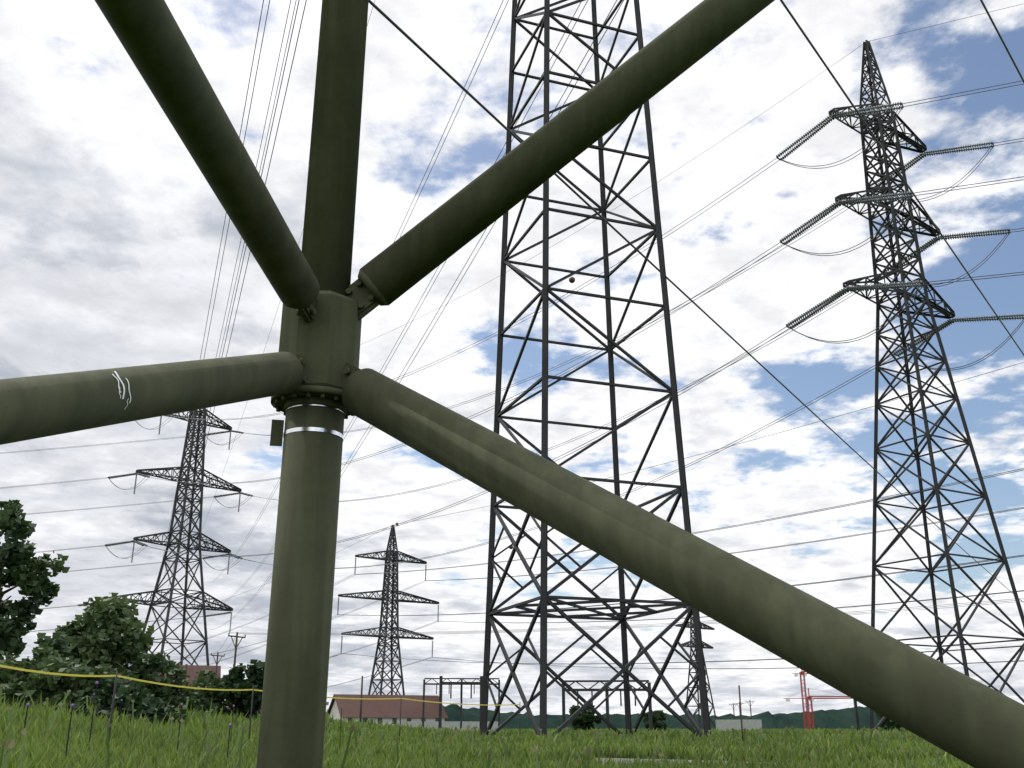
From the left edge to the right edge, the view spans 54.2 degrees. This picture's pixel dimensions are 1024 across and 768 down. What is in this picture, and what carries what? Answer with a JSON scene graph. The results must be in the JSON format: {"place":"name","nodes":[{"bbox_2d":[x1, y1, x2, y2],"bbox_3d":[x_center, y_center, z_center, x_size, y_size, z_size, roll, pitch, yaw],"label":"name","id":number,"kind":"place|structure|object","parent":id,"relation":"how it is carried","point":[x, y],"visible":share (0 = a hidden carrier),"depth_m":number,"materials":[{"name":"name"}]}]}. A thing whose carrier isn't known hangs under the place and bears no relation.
{"place":"outdoors","nodes":[
{"label":"outdoors","id":0,"kind":"place"},
{"bbox_2d":[112,371,130,409],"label":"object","id":1,"kind":"object","parent":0,"point":[123,387],"visible":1,"depth_m":3.58,"materials":[{"name":"white paint"}]},
{"bbox_2d":[283,404,344,440],"bbox_3d":[-1.009,0.214,5.106,0.303,0.141,0.302,0,-19,0],"label":"tubular tower band","id":2,"kind":"object","parent":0,"point":[314,429],"visible":0.59,"depth_m":4.98,"materials":[{"name":"silver metal"}]},
{"bbox_2d":[0,0,1023,716],"label":"sky","id":3,"kind":"structure","parent":0,"point":[111,230],"materials":[{"name":"white"}]},
{"bbox_2d":[501,729,882,761],"bbox_3d":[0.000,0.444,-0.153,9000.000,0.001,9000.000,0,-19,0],"label":"ground","id":4,"kind":"structure","parent":0,"point":[711,729],"depth_m":424.17,"materials":[{"name":"green plant"}]},
{"bbox_2d":[131,664,220,690],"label":"house","id":5,"kind":"structure","parent":4,"relation":"on","point":[192,670],"depth_m":119.33,"materials":[{"name":"tile"}]},
{"bbox_2d":[111,408,241,665],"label":"pylon","id":6,"kind":"object","parent":4,"relation":"on","point":[199,413],"visible":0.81,"depth_m":164.99,"materials":[{"name":"grey metal"}]},
{"bbox_2d":[211,652,224,674],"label":"wooden pole","id":7,"kind":"object","parent":4,"relation":"on","point":[216,661],"visible":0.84,"depth_m":102.03,"materials":[{"name":"wood"}]},
{"bbox_2d":[359,676,362,721],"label":"wooden pole","id":8,"kind":"object","parent":4,"relation":"on","point":[360,716],"visible":0.66,"depth_m":89.61,"materials":[{"name":"wood"}]},
{"bbox_2d":[328,694,447,725],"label":"barn","id":9,"kind":"structure","parent":4,"relation":"on","point":[384,710],"depth_m":199.85,"materials":[{"name":"tile"}]},
{"bbox_2d":[338,525,438,694],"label":"pylon","id":10,"kind":"object","parent":4,"relation":"on","point":[387,559],"visible":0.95,"depth_m":224.76,"materials":[{"name":"grey metal"}]},
{"bbox_2d":[401,721,497,730],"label":"wall","id":11,"kind":"structure","parent":4,"relation":"on","point":[448,724],"depth_m":160.34,"materials":[{"name":"concrete"}]},
{"bbox_2d":[422,678,499,727],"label":"gantry","id":12,"kind":"object","parent":4,"relation":"on","point":[437,683],"visible":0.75,"depth_m":114.56,"materials":[{"name":"metal"}]},
{"bbox_2d":[569,704,601,730],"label":"tree","id":13,"kind":"object","parent":4,"relation":"on","point":[585,718],"visible":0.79,"depth_m":112.71,"materials":[{"name":"green plant"}]},
{"bbox_2d":[643,710,666,730],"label":"tree","id":14,"kind":"object","parent":4,"relation":"on","point":[660,715],"visible":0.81,"depth_m":149.66,"materials":[{"name":"green plant"}]},
{"bbox_2d":[443,704,880,728],"bbox_3d":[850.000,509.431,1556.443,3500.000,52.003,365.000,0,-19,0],"label":"hill forest","id":15,"kind":"object","parent":4,"relation":"on","point":[844,718],"visible":0.16,"depth_m":1493.56,"materials":[{"name":"green plant"}]},
{"bbox_2d":[676,607,716,729],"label":"pylon","id":16,"kind":"object","parent":4,"relation":"on","point":[692,644],"visible":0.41,"depth_m":397.42,"materials":[{"name":"metal"}]},
{"bbox_2d":[716,720,761,730],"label":"building","id":17,"kind":"structure","parent":4,"relation":"on","point":[736,724],"depth_m":138.71,"materials":[{"name":"concrete"}]},
{"bbox_2d":[792,669,808,728],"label":"tower crane","id":18,"kind":"object","parent":4,"relation":"on","point":[803,673],"visible":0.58,"depth_m":782.20,"materials":[{"name":"red metal"}]},
{"bbox_2d":[783,688,851,728],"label":"crane","id":19,"kind":"object","parent":4,"relation":"on","point":[809,698],"visible":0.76,"depth_m":731.62,"materials":[{"name":"red metal"}]},
{"bbox_2d":[597,758,945,764],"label":"gravel path","id":20,"kind":"structure","parent":0,"point":[625,759],"depth_m":13.41,"materials":[{"name":"grey gravel"}]},
{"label":"ground","id":21,"kind":"structure","parent":0,"visible":0},
{"bbox_2d":[0,499,69,657],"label":"tall tree","id":22,"kind":"object","parent":21,"relation":"on","point":[25,572],"visible":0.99,"depth_m":36.71,"materials":[{"name":"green plant"}]},
{"bbox_2d":[0,632,70,703],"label":"bush","id":23,"kind":"object","parent":21,"relation":"on","point":[54,645],"visible":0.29,"depth_m":26.13,"materials":[{"name":"green plant"}]},
{"bbox_2d":[2,654,121,711],"bbox_3d":[-10.230,7.251,22.844,2.708,2.083,2.656,0,-19,0],"label":"bush","id":24,"kind":"object","parent":21,"relation":"on","point":[55,687],"visible":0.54,"depth_m":22.20,"materials":[{"name":"green plant"}]},
{"bbox_2d":[32,592,161,693],"bbox_3d":[-13.486,9.044,32.272,3.901,4.836,4.020,0,-19,0],"label":"tree","id":25,"kind":"object","parent":21,"relation":"on","point":[119,639],"visible":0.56,"depth_m":31.77,"materials":[{"name":"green plant"}]},
{"bbox_2d":[65,675,186,723],"bbox_3d":[-7.639,6.499,19.602,2.170,1.568,1.938,0,-19,0],"label":"bush","id":26,"kind":"object","parent":21,"relation":"on","point":[146,702],"visible":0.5,"depth_m":19.36,"materials":[{"name":"green plant"}]},
{"bbox_2d":[125,651,198,713],"bbox_3d":[-10.890,9.621,30.778,2.915,2.762,2.761,0,-19,0],"label":"bush","id":27,"kind":"object","parent":21,"relation":"on","point":[152,668],"visible":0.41,"depth_m":30.26,"materials":[{"name":"green plant"}]},
{"bbox_2d":[23,681,341,761],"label":"thistle flowers","id":28,"kind":"object","parent":21,"relation":"on","point":[97,683],"visible":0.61,"depth_m":10.01,"materials":[{"name":"purple"}]},
{"bbox_2d":[177,668,235,709],"bbox_3d":[-11.487,11.736,36.608,3.269,2.558,3.142,-9,-21,23],"label":"bush","id":29,"kind":"object","parent":21,"relation":"on","point":[201,676],"visible":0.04,"depth_m":36.27,"materials":[{"name":"green plant"}]},
{"bbox_2d":[194,659,264,719],"bbox_3d":[-8.212,9.366,29.498,2.333,2.406,2.110,12,-22,-30],"label":"bush","id":30,"kind":"object","parent":21,"relation":"on","point":[235,676],"visible":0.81,"depth_m":29.18,"materials":[{"name":"green plant"}]},
{"bbox_2d":[228,632,245,708],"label":"wooden pole","id":31,"kind":"object","parent":21,"relation":"on","point":[235,644],"visible":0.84,"depth_m":79.53,"materials":[{"name":"wood"}]},
{"bbox_2d":[215,598,1023,703],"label":"pole wires","id":32,"kind":"object","parent":31,"relation":"attached to","point":[450,632],"visible":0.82,"depth_m":66.64,"materials":[{"name":"grey metal"}]},
{"bbox_2d":[0,664,519,741],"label":"barrier tape","id":33,"kind":"object","parent":21,"relation":"on","point":[78,675],"visible":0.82,"depth_m":13.39,"materials":[{"name":"yellow plastic"}]},
{"bbox_2d":[438,676,482,729],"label":"gantry","id":34,"kind":"object","parent":21,"relation":"on","point":[441,682],"visible":0.88,"depth_m":74.41,"materials":[{"name":"metal"}]},
{"bbox_2d":[0,684,939,767],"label":"grass stalks","id":35,"kind":"object","parent":21,"relation":"on","point":[24,732],"depth_m":15.35,"materials":[{"name":"green"}]},
{"bbox_2d":[0,689,973,767],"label":"grass","id":36,"kind":"structure","parent":21,"relation":"on","point":[138,744],"depth_m":13.99,"materials":[{"name":"green plant"}]},
{"bbox_2d":[0,0,1023,767],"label":"tubular tower leg","id":37,"kind":"object","parent":21,"relation":"on","point":[328,306],"visible":0.99,"depth_m":4.50,"materials":[{"name":"green metal"}]},
{"bbox_2d":[480,0,711,736],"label":"pylon","id":38,"kind":"object","parent":21,"relation":"on","point":[545,598],"visible":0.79,"depth_m":35.16,"materials":[{"name":"metal"}]},
{"bbox_2d":[562,680,652,730],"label":"gantry","id":39,"kind":"object","parent":21,"relation":"on","point":[608,689],"visible":0.75,"depth_m":71.25,"materials":[{"name":"metal"}]},
{"bbox_2d":[738,685,743,741],"bbox_3d":[4.463,6.610,19.427,0.028,1.450,0.032,0,-19,0],"label":"thin post","id":40,"kind":"object","parent":21,"relation":"on","point":[740,713],"visible":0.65,"depth_m":19.48,"materials":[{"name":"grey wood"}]},
{"bbox_2d":[853,699,859,730],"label":"post","id":41,"kind":"object","parent":21,"relation":"on","point":[856,715],"visible":0.04,"depth_m":85.68,"materials":[{"name":"metal"}]},
{"bbox_2d":[874,711,906,731],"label":"dark tree","id":42,"kind":"object","parent":21,"relation":"on","point":[888,724],"visible":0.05,"depth_m":79.55,"materials":[{"name":"green plant"}]},
{"bbox_2d":[828,40,1023,729],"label":"pylon","id":43,"kind":"object","parent":21,"relation":"on","point":[878,123],"visible":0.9,"depth_m":74.38,"materials":[{"name":"metal"}]},
{"bbox_2d":[0,0,1023,687],"bbox_3d":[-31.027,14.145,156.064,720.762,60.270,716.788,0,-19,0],"label":"conductors","id":44,"kind":"object","parent":43,"relation":"attached to","point":[946,282],"visible":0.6,"depth_m":102.56,"materials":[{"name":"grey metal"}]},
{"bbox_2d":[396,277,574,548],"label":"warning balls","id":45,"kind":"object","parent":44,"relation":"attached to","point":[571,279],"visible":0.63,"depth_m":59.91,"materials":[{"name":"brown plastic"}]},
{"bbox_2d":[369,0,1023,602],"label":"conductors","id":46,"kind":"object","parent":44,"relation":"attached to","point":[381,12],"visible":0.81,"depth_m":38.02,"materials":[{"name":"grey metal"}]},
{"bbox_2d":[78,101,1023,656],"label":"insulators","id":47,"kind":"object","parent":43,"relation":"attached to","point":[806,225],"visible":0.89,"depth_m":78.62,"materials":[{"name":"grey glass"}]}
]}

